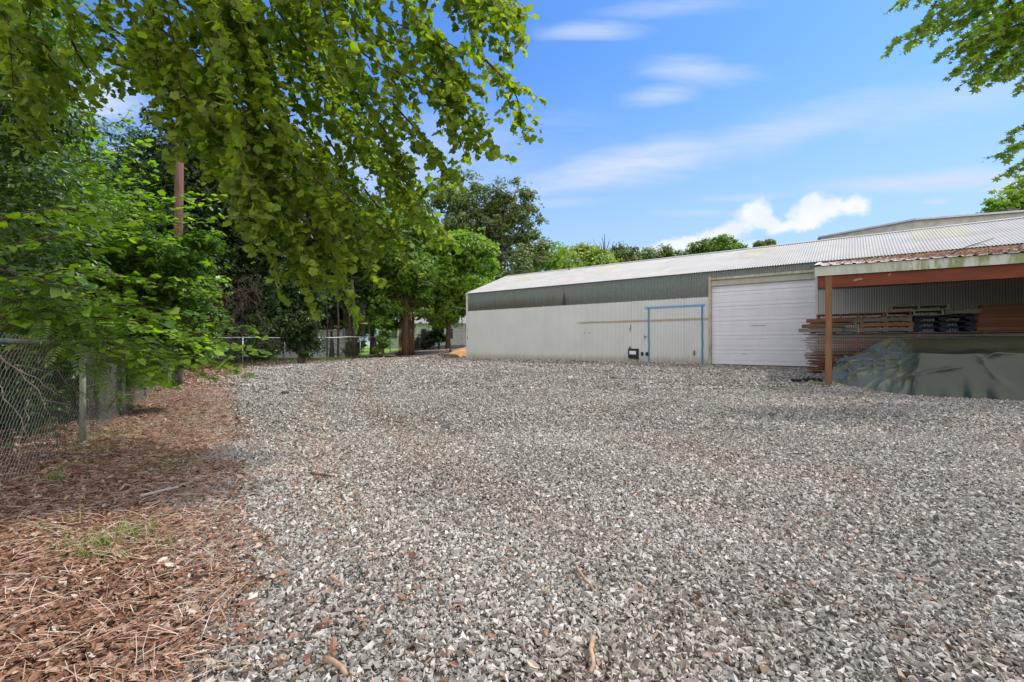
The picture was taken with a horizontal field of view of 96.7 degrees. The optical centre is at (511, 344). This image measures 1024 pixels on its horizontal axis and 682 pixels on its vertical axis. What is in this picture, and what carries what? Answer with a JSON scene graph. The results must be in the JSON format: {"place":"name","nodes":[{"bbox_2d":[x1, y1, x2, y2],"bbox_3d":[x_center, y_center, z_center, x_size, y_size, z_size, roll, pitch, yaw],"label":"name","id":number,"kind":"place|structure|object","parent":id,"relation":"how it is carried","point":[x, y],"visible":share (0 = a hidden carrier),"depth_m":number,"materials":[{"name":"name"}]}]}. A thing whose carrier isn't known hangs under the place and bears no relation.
{"place":"outdoors","nodes":[
{"label":"outdoors","id":0,"kind":"place"},
{"bbox_2d":[402,345,465,355],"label":"driveway","id":1,"kind":"structure","parent":0,"point":[436,351],"depth_m":37.55,"materials":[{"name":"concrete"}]},
{"bbox_2d":[0,346,1023,681],"bbox_3d":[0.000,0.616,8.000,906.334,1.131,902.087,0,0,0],"label":"ground","id":2,"kind":"structure","parent":0,"point":[530,654],"depth_m":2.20,"materials":[{"name":"grey gravel"}]},
{"bbox_2d":[0,2,142,433],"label":"thicket","id":3,"kind":"object","parent":2,"relation":"on","point":[37,190],"visible":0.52,"depth_m":5.67,"materials":[{"name":"green plant"}]},
{"bbox_2d":[0,331,167,452],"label":"undergrowth","id":4,"kind":"object","parent":2,"relation":"on","point":[55,414],"visible":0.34,"depth_m":6.54,"materials":[{"name":"green plant"}]},
{"bbox_2d":[0,0,186,343],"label":"edge tree","id":5,"kind":"object","parent":2,"relation":"on","point":[55,19],"visible":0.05,"depth_m":12.74,"materials":[{"name":"green plant"}]},
{"bbox_2d":[0,267,192,411],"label":"feathery shrub","id":6,"kind":"object","parent":2,"relation":"on","point":[45,333],"visible":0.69,"depth_m":4.50,"materials":[{"name":"green plant"}]},
{"bbox_2d":[0,332,195,482],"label":"chain link fence","id":7,"kind":"object","parent":2,"relation":"on","point":[82,431],"visible":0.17,"depth_m":4.83,"materials":[{"name":"metal"}]},
{"bbox_2d":[0,355,84,464],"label":"bare stems","id":8,"kind":"object","parent":7,"relation":"attached to","point":[20,370],"visible":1,"depth_m":3.58,"materials":[{"name":"brown wood"}]},
{"bbox_2d":[0,90,230,335],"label":"maple sapling","id":9,"kind":"object","parent":2,"relation":"on","point":[135,229],"visible":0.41,"depth_m":7.49,"materials":[{"name":"green plant"}]},
{"bbox_2d":[0,173,234,409],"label":"vine thicket","id":10,"kind":"object","parent":2,"relation":"on","point":[189,269],"visible":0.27,"depth_m":7.99,"materials":[{"name":"green plant"}]},
{"bbox_2d":[67,139,173,333],"bbox_3d":[-22.293,-5.031,24.557,8.341,12.622,9.202,0,0,-41],"label":"forest tree","id":11,"kind":"object","parent":2,"relation":"on","point":[111,179],"visible":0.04,"depth_m":23.58,"materials":[{"name":"green plant"}]},
{"bbox_2d":[0,203,271,389],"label":"broadleaf bush","id":12,"kind":"object","parent":2,"relation":"on","point":[179,335],"visible":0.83,"depth_m":4.75,"materials":[{"name":"green plant"}]},
{"bbox_2d":[0,395,271,681],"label":"curled leaves","id":13,"kind":"object","parent":2,"relation":"on","point":[195,608],"visible":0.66,"depth_m":3.24,"materials":[{"name":"brown plant"}]},
{"bbox_2d":[91,102,242,334],"bbox_3d":[-20.093,-5.885,26.205,11.592,14.261,7.325,0,0,41],"label":"forest tree","id":14,"kind":"object","parent":2,"relation":"on","point":[151,149],"visible":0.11,"depth_m":24.47,"materials":[{"name":"green plant"}]},
{"bbox_2d":[172,87,215,383],"bbox_3d":[-13.265,-3.010,19.461,1.156,8.901,16.831,0,0,-33],"label":"utility pole","id":15,"kind":"object","parent":2,"relation":"on","point":[179,184],"visible":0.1,"depth_m":12.72,"materials":[{"name":"brown wood"}]},
{"bbox_2d":[130,103,282,360],"bbox_3d":[-17.168,-6.141,26.652,7.650,15.156,10.475,0,0,-30],"label":"forest tree","id":16,"kind":"object","parent":2,"relation":"on","point":[231,257],"visible":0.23,"depth_m":24.93,"materials":[{"name":"green plant"}]},
{"bbox_2d":[204,270,279,344],"bbox_3d":[-13.827,-1.742,22.520,4.733,3.899,1.478,0,0,0],"label":"hanging vine","id":17,"kind":"object","parent":16,"relation":"hanging from","point":[243,299],"visible":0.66,"depth_m":22.47,"materials":[{"name":"green plant"}]},
{"bbox_2d":[185,322,275,363],"bbox_3d":[-16.361,-0.065,25.019,5.655,2.998,4.145,0,0,0],"label":"bush","id":18,"kind":"object","parent":2,"relation":"on","point":[228,353],"visible":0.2,"depth_m":24.89,"materials":[{"name":"green plant"}]},
{"bbox_2d":[231,318,292,361],"bbox_3d":[-14.277,-0.181,26.507,4.116,2.929,3.638,0,0,-41],"label":"bush","id":19,"kind":"object","parent":2,"relation":"on","point":[260,346],"visible":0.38,"depth_m":25.79,"materials":[{"name":"green plant"}]},
{"bbox_2d":[210,114,324,360],"bbox_3d":[-15.370,-6.676,29.229,9.633,15.764,9.325,0,0,0],"label":"forest tree","id":20,"kind":"object","parent":2,"relation":"on","point":[264,310],"visible":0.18,"depth_m":26.71,"materials":[{"name":"green plant"}]},
{"bbox_2d":[0,0,547,334],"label":"overhanging tree","id":21,"kind":"object","parent":2,"relation":"on","point":[238,37],"visible":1,"depth_m":4.52,"materials":[{"name":"green plant"}]},
{"bbox_2d":[264,256,335,363],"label":"ivy column","id":22,"kind":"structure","parent":2,"relation":"on","point":[296,324],"depth_m":23.91,"materials":[{"name":"green plant"}]},
{"bbox_2d":[206,334,418,365],"bbox_3d":[-10.944,0.111,31.985,2.877,2.241,20.493,0,0,22],"label":"chain link fence","id":23,"kind":"object","parent":2,"relation":"on","point":[315,352],"visible":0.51,"depth_m":28.09,"materials":[{"name":"metal"}]},
{"bbox_2d":[278,330,351,357],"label":"white shed","id":24,"kind":"structure","parent":2,"relation":"on","point":[341,340],"depth_m":32.80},
{"bbox_2d":[203,347,431,365],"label":"grass","id":25,"kind":"structure","parent":2,"relation":"on","point":[294,360],"depth_m":28.25,"materials":[{"name":"plant"}]},
{"bbox_2d":[310,472,330,476],"bbox_3d":[-1.667,1.129,3.955,0.221,0.030,0.030,0,0,25],"label":"stick","id":26,"kind":"object","parent":2,"relation":"on","point":[319,474],"visible":1,"depth_m":3.94,"materials":[{"name":"wood"}]},
{"bbox_2d":[279,175,382,356],"bbox_3d":[-13.935,-5.313,32.807,11.361,12.851,7.891,0,0,41],"label":"understory tree","id":27,"kind":"object","parent":2,"relation":"on","point":[332,322],"visible":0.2,"depth_m":32.30,"materials":[{"name":"green plant"}]},
{"bbox_2d":[312,280,355,356],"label":"bare stems","id":28,"kind":"object","parent":2,"relation":"on","point":[353,331],"visible":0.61,"depth_m":30.93,"materials":[{"name":"brown plant"}]},
{"bbox_2d":[322,655,347,676],"bbox_3d":[-0.625,1.141,1.619,0.142,0.026,0.030,0,0,35],"label":"stick","id":29,"kind":"object","parent":2,"relation":"on","point":[334,662],"visible":1,"depth_m":1.62,"materials":[{"name":"wood"}]},
{"bbox_2d":[330,573,343,587],"bbox_3d":[-0.851,1.143,2.206,0.028,0.018,0.165,0,0,-42],"label":"stick","id":30,"kind":"object","parent":2,"relation":"on","point":[336,579],"visible":1,"depth_m":2.20,"materials":[{"name":"wood"}]},
{"bbox_2d":[341,339,365,356],"bbox_3d":[-11.883,0.347,33.418,2.029,1.543,2.002,0,0,0],"label":"bush","id":31,"kind":"object","parent":2,"relation":"on","point":[357,348],"visible":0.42,"depth_m":33.26,"materials":[{"name":"green plant"}]},
{"bbox_2d":[313,158,406,328],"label":"forest tree","id":32,"kind":"object","parent":2,"relation":"on","point":[334,183],"depth_m":44.06,"materials":[{"name":"green plant"}]},
{"bbox_2d":[339,309,409,346],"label":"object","id":33,"kind":"object","parent":2,"relation":"on","point":[365,341],"visible":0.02,"depth_m":72.63,"materials":[{"name":"white"}]},
{"bbox_2d":[334,193,415,354],"bbox_3d":[-12.407,-6.222,39.032,9.956,14.439,9.986,0,0,21],"label":"understory tree","id":34,"kind":"object","parent":2,"relation":"on","point":[389,327],"visible":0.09,"depth_m":36.98,"materials":[{"name":"green plant"}]},
{"bbox_2d":[367,314,394,357],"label":"ivy column","id":35,"kind":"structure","parent":2,"relation":"on","point":[383,337],"depth_m":31.20,"materials":[{"name":"green plant"}]},
{"bbox_2d":[360,208,450,354],"bbox_3d":[-8.408,-4.463,33.983,6.042,10.959,6.685,0,0,-28],"label":"ivy tree","id":36,"kind":"object","parent":2,"relation":"on","point":[389,302],"visible":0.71,"depth_m":32.95,"materials":[{"name":"green plant"}]},
{"bbox_2d":[342,303,369,339],"bbox_3d":[-10.800,-1.634,31.530,1.698,2.620,1.162,0,0,0],"label":"hanging vine","id":37,"kind":"object","parent":36,"relation":"hanging from","point":[362,328],"visible":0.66,"depth_m":31.33,"materials":[{"name":"green plant"}]},
{"bbox_2d":[398,287,414,355],"bbox_3d":[-7.979,-2.269,34.500,1.178,6.485,0.651,0,0,0],"label":"trunk","id":38,"kind":"object","parent":36,"relation":"attached to","point":[410,331],"visible":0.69,"depth_m":34.35,"materials":[{"name":"brown plant"}]},
{"bbox_2d":[376,312,465,347],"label":"white house","id":39,"kind":"structure","parent":2,"relation":"on","point":[458,340],"depth_m":57.00,"materials":[{"name":"white paint"}]},
{"bbox_2d":[414,325,432,349],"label":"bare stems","id":40,"kind":"object","parent":2,"relation":"on","point":[416,347],"visible":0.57,"depth_m":36.43,"materials":[{"name":"green plant"}]},
{"bbox_2d":[415,330,440,349],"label":"bush","id":41,"kind":"object","parent":2,"relation":"on","point":[428,337],"visible":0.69,"depth_m":43.42,"materials":[{"name":"green plant"}]},
{"bbox_2d":[424,319,445,348],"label":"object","id":42,"kind":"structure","parent":2,"relation":"on","point":[440,334],"depth_m":43.23,"materials":[{"name":"green plant"}]},
{"bbox_2d":[443,353,458,357],"bbox_3d":[-3.690,0.701,27.547,0.877,0.362,0.440,0,0,28],"label":"broken block","id":43,"kind":"object","parent":2,"relation":"on","point":[448,355],"depth_m":27.39,"materials":[{"name":"concrete"}]},
{"bbox_2d":[413,226,502,350],"bbox_3d":[-5.175,-4.573,37.290,9.316,10.692,7.183,0,0,0],"label":"leafy tree","id":44,"kind":"object","parent":2,"relation":"on","point":[454,282],"visible":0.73,"depth_m":35.76,"materials":[{"name":"green plant"}]},
{"bbox_2d":[451,347,465,355],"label":"dirt bank","id":45,"kind":"structure","parent":2,"relation":"on","point":[461,352],"depth_m":31.45,"materials":[{"name":"orange soil"}]},
{"bbox_2d":[427,169,556,280],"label":"oak tree","id":46,"kind":"object","parent":2,"relation":"on","point":[491,213],"visible":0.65,"depth_m":46.88,"materials":[{"name":"green plant"}]},
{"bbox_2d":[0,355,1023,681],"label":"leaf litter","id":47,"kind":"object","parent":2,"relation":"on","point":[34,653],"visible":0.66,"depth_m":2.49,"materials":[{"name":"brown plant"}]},
{"bbox_2d":[3,394,246,567],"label":"grass","id":48,"kind":"structure","parent":47,"relation":"on","point":[108,530],"depth_m":2.76,"materials":[{"name":"green plant"}]},
{"bbox_2d":[0,385,265,681],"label":"pine straw","id":49,"kind":"object","parent":47,"relation":"on","point":[152,486],"visible":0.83,"depth_m":2.84,"materials":[{"name":"brown plant"}]},
{"bbox_2d":[140,486,178,495],"bbox_3d":[-2.717,1.129,3.516,0.024,0.012,0.260,0,-2,23],"label":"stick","id":50,"kind":"object","parent":47,"relation":"on","point":[153,492],"visible":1,"depth_m":3.50,"materials":[{"name":"wood"}]},
{"bbox_2d":[523,241,572,272],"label":"distant tree","id":51,"kind":"object","parent":2,"relation":"on","point":[550,266],"visible":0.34,"depth_m":94.30,"materials":[{"name":"green plant"}]},
{"bbox_2d":[575,563,593,589],"bbox_3d":[0.351,1.136,2.229,0.022,0.018,0.246,0,0,-11],"label":"stick","id":52,"kind":"object","parent":2,"relation":"on","point":[583,576],"visible":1,"depth_m":2.22,"materials":[{"name":"wood"}]},
{"bbox_2d":[551,241,621,269],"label":"distant tree","id":53,"kind":"object","parent":2,"relation":"on","point":[586,254],"visible":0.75,"depth_m":87.54,"materials":[{"name":"green plant"}]},
{"bbox_2d":[588,634,595,673],"bbox_3d":[0.293,1.132,1.667,0.027,0.023,0.196,0,0,10],"label":"stick","id":54,"kind":"object","parent":2,"relation":"on","point":[591,651],"visible":1,"depth_m":1.66,"materials":[{"name":"wood"}]},
{"bbox_2d":[594,234,612,255],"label":"dead snag","id":55,"kind":"object","parent":2,"relation":"on","point":[603,245],"visible":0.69,"depth_m":87.94,"materials":[{"name":"wood"}]},
{"bbox_2d":[609,241,644,262],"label":"distant tree","id":56,"kind":"object","parent":2,"relation":"on","point":[622,252],"visible":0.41,"depth_m":99.31,"materials":[{"name":"green plant"}]},
{"bbox_2d":[634,243,683,259],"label":"distant tree","id":57,"kind":"object","parent":2,"relation":"on","point":[666,251],"visible":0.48,"depth_m":108.79,"materials":[{"name":"green plant"}]},
{"bbox_2d":[683,237,711,254],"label":"distant tree","id":58,"kind":"object","parent":2,"relation":"on","point":[695,248],"visible":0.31,"depth_m":98.22,"materials":[{"name":"green plant"}]},
{"bbox_2d":[700,233,748,252],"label":"distant tree","id":59,"kind":"object","parent":2,"relation":"on","point":[723,242],"visible":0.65,"depth_m":94.16,"materials":[{"name":"green plant"}]},
{"bbox_2d":[465,216,1023,366],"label":"metal building","id":60,"kind":"structure","parent":2,"relation":"on","point":[754,306],"depth_m":19.66,"materials":[{"name":"white metal"}]},
{"bbox_2d":[628,347,638,358],"bbox_3d":[5.696,0.385,21.348,0.480,0.590,0.130,0,0,37],"label":"meter box","id":61,"kind":"object","parent":60,"relation":"attached to","point":[633,353],"visible":1,"depth_m":21.29,"materials":[{"name":"black plastic"}]},
{"bbox_2d":[712,279,814,366],"bbox_3d":[10.034,-0.931,18.367,3.690,3.523,0.053,0,0,37],"label":"overhead door","id":62,"kind":"structure","parent":60,"relation":"in","point":[761,339],"depth_m":18.31,"materials":[{"name":"paint"}]},
{"bbox_2d":[752,238,776,247],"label":"distant tree","id":63,"kind":"object","parent":2,"relation":"on","point":[766,242],"visible":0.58,"depth_m":109.05,"materials":[{"name":"green plant"}]},
{"bbox_2d":[790,377,822,381],"bbox_3d":[7.999,0.952,12.373,1.002,0.108,0.738,0,0,0],"label":"torn sheet","id":64,"kind":"object","parent":2,"relation":"on","point":[807,379],"visible":0.88,"depth_m":12.30,"materials":[{"name":"black plastic"}]},
{"bbox_2d":[814,245,1023,384],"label":"lean to shelter","id":65,"kind":"object","parent":2,"relation":"on","point":[985,266],"visible":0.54,"depth_m":10.46,"materials":[{"name":"brown wood"}]},
{"bbox_2d":[827,244,1023,264],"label":"roof leaves","id":66,"kind":"object","parent":65,"relation":"on","point":[992,250],"visible":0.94,"depth_m":11.79,"materials":[{"name":"brown plant"}]},
{"bbox_2d":[951,238,993,253],"bbox_3d":[10.536,-2.237,10.391,0.188,0.236,0.722,0,0,-29],"label":"stick","id":67,"kind":"object","parent":65,"relation":"on","point":[971,245],"visible":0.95,"depth_m":10.32,"materials":[{"name":"wood"}]},
{"bbox_2d":[817,208,1023,239],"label":"grey warehouse","id":68,"kind":"structure","parent":2,"relation":"on","point":[917,223],"depth_m":25.54,"materials":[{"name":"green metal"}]},
{"bbox_2d":[832,336,1023,400],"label":"tarpaulin","id":69,"kind":"object","parent":2,"relation":"on","point":[985,367],"visible":0.97,"depth_m":9.98,"materials":[{"name":"green plastic"}]},
{"bbox_2d":[879,0,1023,196],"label":"star leaved tree","id":70,"kind":"object","parent":2,"relation":"on","point":[1004,37],"visible":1,"depth_m":10.16,"materials":[{"name":"green plant"}]},
{"bbox_2d":[975,188,1023,213],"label":"distant tree","id":71,"kind":"object","parent":2,"relation":"on","point":[1003,202],"visible":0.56,"depth_m":56.92,"materials":[{"name":"green plant"}]},
{"bbox_2d":[5,0,1023,345],"label":"sky","id":72,"kind":"structure","parent":0,"point":[676,123],"materials":[{"name":"blue"}]},
{"label":"plank","id":73,"kind":"object","parent":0,"visible":0},
{"bbox_2d":[810,348,866,348],"bbox_3d":[11.200,0.108,12.801,4.700,0.028,0.190,0,0,37],"label":"plank","id":74,"kind":"object","parent":73,"relation":"on","point":[839,348],"visible":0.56,"depth_m":13.65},
{"bbox_3d":[12.632,0.087,12.247,0.035,0.023,1.020,0,0,37],"label":"spacer stick","id":75,"kind":"object","parent":74,"relation":"on","visible":0},
{"bbox_2d":[819,346,871,346],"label":"plank","id":76,"kind":"object","parent":75,"relation":"on","point":[848,346],"visible":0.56,"depth_m":13.55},
{"bbox_2d":[816,345,873,345],"bbox_3d":[11.424,0.009,12.676,4.900,0.033,0.190,0,0,36],"label":"plank","id":77,"kind":"object","parent":76,"relation":"on","point":[847,345],"visible":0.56,"depth_m":13.58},
{"bbox_2d":[807,343,876,343],"bbox_3d":[11.178,-0.035,12.829,4.800,0.028,0.191,0,0,37],"label":"plank","id":78,"kind":"object","parent":77,"relation":"on","point":[843,343],"visible":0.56,"depth_m":13.61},
{"label":"spacer stick","id":79,"kind":"object","parent":78,"relation":"on","visible":0},
{"bbox_2d":[832,341,880,341],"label":"plank","id":80,"kind":"object","parent":79,"relation":"on","point":[856,341],"visible":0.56,"depth_m":13.46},
{"bbox_2d":[802,340,882,340],"bbox_3d":[11.085,-0.132,12.938,4.800,0.028,0.190,0,0,37],"label":"plank","id":81,"kind":"object","parent":80,"relation":"on","point":[843,340],"visible":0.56,"depth_m":13.62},
{"bbox_2d":[811,337,977,338],"bbox_3d":[11.283,-0.186,12.752,5.000,0.025,0.190,0,1,37],"label":"plank","id":82,"kind":"object","parent":81,"relation":"on","point":[884,338],"visible":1,"depth_m":13.17,"materials":[{"name":"wood"}]},
{"bbox_2d":[811,335,1023,337],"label":"plank","id":83,"kind":"object","parent":82,"relation":"on","point":[924,336],"visible":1,"depth_m":12.50,"materials":[{"name":"wood"}]},
{"label":"spacer stick","id":84,"kind":"object","parent":78,"relation":"on","visible":0},
{"bbox_2d":[815,342,872,342],"bbox_3d":[11.579,-0.079,13.159,4.700,0.033,0.191,0,0,37],"label":"plank","id":85,"kind":"object","parent":84,"relation":"on","point":[845,342],"visible":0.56,"depth_m":14.04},
{"label":"plank","id":86,"kind":"object","parent":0,"visible":0},
{"bbox_2d":[843,332,1023,334],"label":"plank","id":87,"kind":"object","parent":86,"relation":"on","point":[931,333],"depth_m":12.97,"materials":[{"name":"wood"}]},
{"label":"spacer stick","id":88,"kind":"object","parent":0,"visible":0},
{"bbox_2d":[810,333,1018,335],"bbox_3d":[11.301,-0.286,13.065,4.700,0.024,0.190,0,1,37],"label":"plank","id":89,"kind":"object","parent":88,"relation":"on","point":[981,333],"visible":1,"depth_m":11.97,"materials":[{"name":"wood"}]},
{"bbox_2d":[819,332,1002,334],"bbox_3d":[11.354,-0.330,13.038,5.000,0.024,0.190,0,1,37],"label":"plank","id":90,"kind":"object","parent":89,"relation":"on","point":[906,333],"visible":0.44,"depth_m":12.93,"materials":[{"name":"wood"}]},
{"bbox_2d":[975,330,1022,330],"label":"slat panel","id":91,"kind":"object","parent":90,"relation":"on","point":[998,330],"visible":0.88,"depth_m":11.75,"materials":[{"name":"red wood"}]},
{"bbox_2d":[975,329,1023,329],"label":"slat panel","id":92,"kind":"object","parent":91,"relation":"on","point":[999,329],"visible":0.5,"depth_m":11.68,"materials":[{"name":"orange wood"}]},
{"bbox_2d":[977,328,1023,328],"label":"slat panel","id":93,"kind":"object","parent":92,"relation":"on","point":[1000,328],"visible":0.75,"depth_m":11.68,"materials":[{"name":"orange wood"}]},
{"bbox_2d":[817,333,1023,335],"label":"plank","id":94,"kind":"object","parent":88,"relation":"on","point":[925,334],"visible":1,"depth_m":12.47,"materials":[{"name":"wood"}]},
{"bbox_2d":[803,331,1023,334],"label":"plank","id":95,"kind":"object","parent":94,"relation":"on","point":[919,332],"visible":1,"depth_m":12.56,"materials":[{"name":"wood"}]},
{"bbox_2d":[810,328,857,333],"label":"wooden pallet","id":96,"kind":"object","parent":95,"relation":"on","point":[854,330],"visible":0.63,"depth_m":13.59,"materials":[{"name":"grey wood"}]},
{"bbox_2d":[799,328,841,331],"bbox_3d":[9.417,-0.443,13.917,1.100,0.115,0.046,0,0,37],"label":"beam offcut","id":97,"kind":"object","parent":96,"relation":"on","point":[821,330],"visible":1,"depth_m":13.92,"materials":[{"name":"grey wood"}]},
{"bbox_2d":[802,324,844,327],"bbox_3d":[9.481,-0.573,13.869,1.100,0.115,0.046,0,0,37],"label":"beam offcut","id":98,"kind":"object","parent":97,"relation":"on","point":[821,325],"visible":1,"depth_m":13.90,"materials":[{"name":"brown wood"}]},
{"bbox_2d":[832,323,856,328],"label":"wooden pallet","id":99,"kind":"object","parent":96,"relation":"on","point":[855,324],"visible":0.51,"depth_m":13.58,"materials":[{"name":"brown wood"}]},
{"bbox_2d":[810,318,857,323],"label":"wooden pallet","id":100,"kind":"object","parent":99,"relation":"on","point":[854,320],"visible":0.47,"depth_m":13.75,"materials":[{"name":"brown wood"}]},
{"bbox_2d":[806,318,849,322],"bbox_3d":[9.577,-0.733,13.798,1.100,0.115,0.045,0,0,37],"label":"beam offcut","id":101,"kind":"object","parent":100,"relation":"on","point":[823,320],"visible":0.89,"depth_m":13.83,"materials":[{"name":"red wood"}]},
{"bbox_2d":[816,313,865,318],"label":"wooden pallet","id":102,"kind":"object","parent":100,"relation":"on","point":[840,315],"visible":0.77,"depth_m":13.90,"materials":[{"name":"orange wood"}]},
{"bbox_2d":[859,327,912,332],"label":"wooden pallet","id":103,"kind":"object","parent":95,"relation":"on","point":[887,329],"visible":0.99,"depth_m":13.06,"materials":[{"name":"grey wood"}]},
{"bbox_2d":[859,321,913,327],"bbox_3d":[11.004,-0.578,13.413,1.200,0.140,1.000,0,0,36],"label":"wooden pallet","id":104,"kind":"object","parent":103,"relation":"on","point":[888,324],"visible":0.9,"depth_m":13.06,"materials":[{"name":"orange wood"}]},
{"bbox_2d":[858,316,911,323],"bbox_3d":[10.964,-0.720,13.431,1.200,0.140,1.000,0,0,37],"label":"wooden pallet","id":105,"kind":"object","parent":104,"relation":"on","point":[886,319],"visible":0.81,"depth_m":13.07,"materials":[{"name":"brown wood"}]},
{"bbox_2d":[857,311,911,317],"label":"wooden pallet","id":106,"kind":"object","parent":105,"relation":"on","point":[882,314],"visible":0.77,"depth_m":13.24,"materials":[{"name":"orange wood"}]},
{"bbox_2d":[913,325,974,331],"bbox_3d":[11.948,-0.436,12.677,1.200,0.140,1.010,0,0,37],"label":"plastic pallet","id":107,"kind":"object","parent":95,"relation":"on","point":[945,328],"visible":0.89,"depth_m":12.40,"materials":[{"name":"black plastic"}]},
{"bbox_2d":[914,320,974,326],"bbox_3d":[11.947,-0.582,12.693,1.200,0.140,1.010,0,0,36],"label":"plastic pallet","id":108,"kind":"object","parent":107,"relation":"on","point":[959,323],"visible":0.82,"depth_m":12.40,"materials":[{"name":"black plastic"}]},
{"bbox_2d":[912,314,974,321],"bbox_3d":[11.949,-0.728,12.669,1.200,0.140,1.010,0,0,37],"label":"plastic pallet","id":109,"kind":"object","parent":108,"relation":"on","point":[945,317],"visible":0.89,"depth_m":12.38,"materials":[{"name":"black plastic"}]},
{"bbox_2d":[885,309,943,316],"bbox_3d":[11.435,-0.881,12.992,1.200,0.140,1.000,0,0,37],"label":"wooden pallet","id":110,"kind":"object","parent":109,"relation":"on","point":[940,312],"visible":0.66,"depth_m":12.74,"materials":[{"name":"brown wood"}]},
{"bbox_2d":[888,304,948,310],"bbox_3d":[11.514,-1.023,12.948,1.200,0.140,1.000,0,0,36],"label":"wooden pallet","id":111,"kind":"object","parent":110,"relation":"on","point":[941,306],"visible":0.86,"depth_m":12.76,"materials":[{"name":"brown wood"}]},
{"bbox_2d":[944,307,1009,315],"bbox_3d":[12.518,-0.881,12.354,1.200,0.140,1.000,0,0,38],"label":"wooden pallet","id":112,"kind":"object","parent":109,"relation":"on","point":[959,312],"visible":0.66,"depth_m":12.15,"materials":[{"name":"brown wood"}]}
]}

